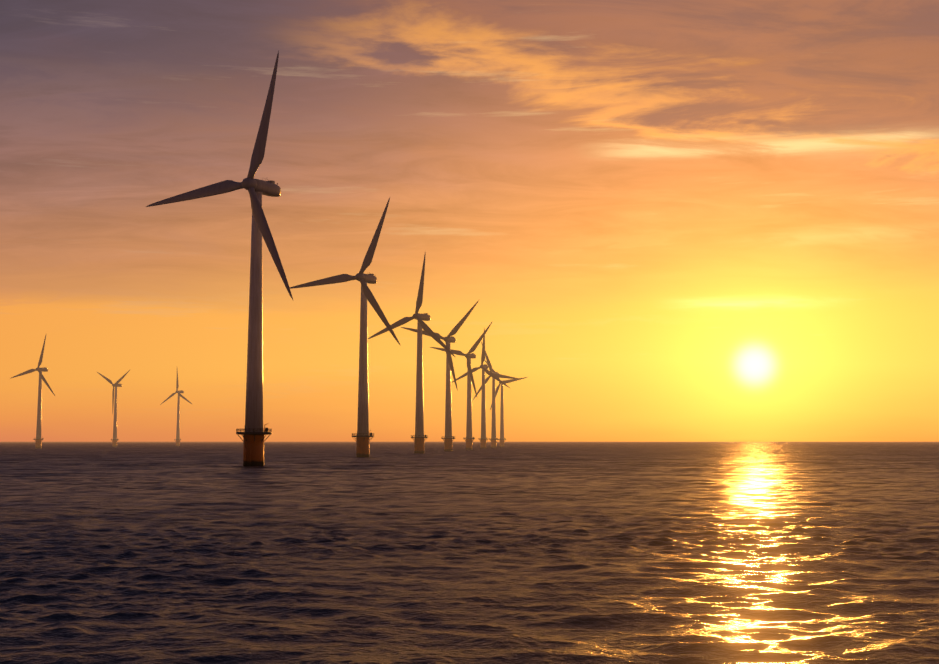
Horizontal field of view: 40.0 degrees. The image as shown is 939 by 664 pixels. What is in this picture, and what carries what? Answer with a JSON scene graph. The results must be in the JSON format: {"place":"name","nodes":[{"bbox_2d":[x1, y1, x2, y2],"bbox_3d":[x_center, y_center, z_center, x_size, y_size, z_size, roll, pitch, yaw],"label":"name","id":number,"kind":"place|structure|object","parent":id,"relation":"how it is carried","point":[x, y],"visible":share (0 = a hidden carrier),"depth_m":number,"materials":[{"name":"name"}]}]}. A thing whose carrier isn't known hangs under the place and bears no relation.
{"place":"outdoors","nodes":[
{"label":"outdoors","id":0,"kind":"place"},
{"bbox_2d":[0,442,938,663],"bbox_3d":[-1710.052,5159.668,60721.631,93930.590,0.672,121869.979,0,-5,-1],"label":"sea water","id":1,"kind":"structure","parent":0,"point":[524,553],"depth_m":85.08,"materials":[{"name":"liquid"}]},
{"bbox_2d":[11,335,55,447],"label":"turbine","id":2,"kind":"object","parent":1,"relation":"in","point":[38,441],"visible":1,"depth_m":1394.05,"materials":[{"name":"metal"}]},
{"bbox_2d":[97,370,129,446],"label":"turbine","id":3,"kind":"object","parent":1,"relation":"in","point":[114,404],"visible":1,"depth_m":1787.05,"materials":[{"name":"metal"}]},
{"bbox_2d":[160,371,191,445],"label":"turbine","id":4,"kind":"object","parent":1,"relation":"in","point":[177,439],"visible":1,"depth_m":2027.78,"materials":[{"name":"metal"}]},
{"bbox_2d":[146,50,292,465],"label":"turbine","id":5,"kind":"object","parent":1,"relation":"in","point":[253,435],"visible":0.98,"depth_m":389.12,"materials":[{"name":"metal"}]},
{"bbox_2d":[290,197,400,456],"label":"turbine","id":6,"kind":"object","parent":1,"relation":"in","point":[362,436],"visible":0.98,"depth_m":610.39,"materials":[{"name":"metal"}]},
{"bbox_2d":[368,254,454,453],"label":"turbine","id":7,"kind":"object","parent":1,"relation":"in","point":[419,435],"visible":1,"depth_m":803.03,"materials":[{"name":"metal"}]},
{"bbox_2d":[401,300,478,450],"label":"turbine","id":8,"kind":"object","parent":1,"relation":"in","point":[448,436],"visible":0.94,"depth_m":981.45,"materials":[{"name":"metal"}]},
{"bbox_2d":[430,321,492,449],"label":"turbine","id":9,"kind":"object","parent":1,"relation":"in","point":[468,437],"visible":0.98,"depth_m":1170.35,"materials":[{"name":"metal"}]},
{"bbox_2d":[451,328,509,448],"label":"turbine","id":10,"kind":"object","parent":1,"relation":"in","point":[483,438],"visible":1,"depth_m":1343.31,"materials":[{"name":"metal"}]},
{"bbox_2d":[472,342,518,447],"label":"turbine","id":11,"kind":"object","parent":1,"relation":"in","point":[493,438],"visible":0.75,"depth_m":1487.97,"materials":[{"name":"metal"}]},
{"bbox_2d":[485,360,526,446],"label":"turbine","id":12,"kind":"object","parent":1,"relation":"in","point":[502,438],"visible":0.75,"depth_m":1695.12,"materials":[{"name":"metal"}]},
{"bbox_2d":[0,0,938,441],"label":"sky","id":13,"kind":"structure","parent":0,"point":[674,220],"materials":[{"name":"orange"}]}
]}

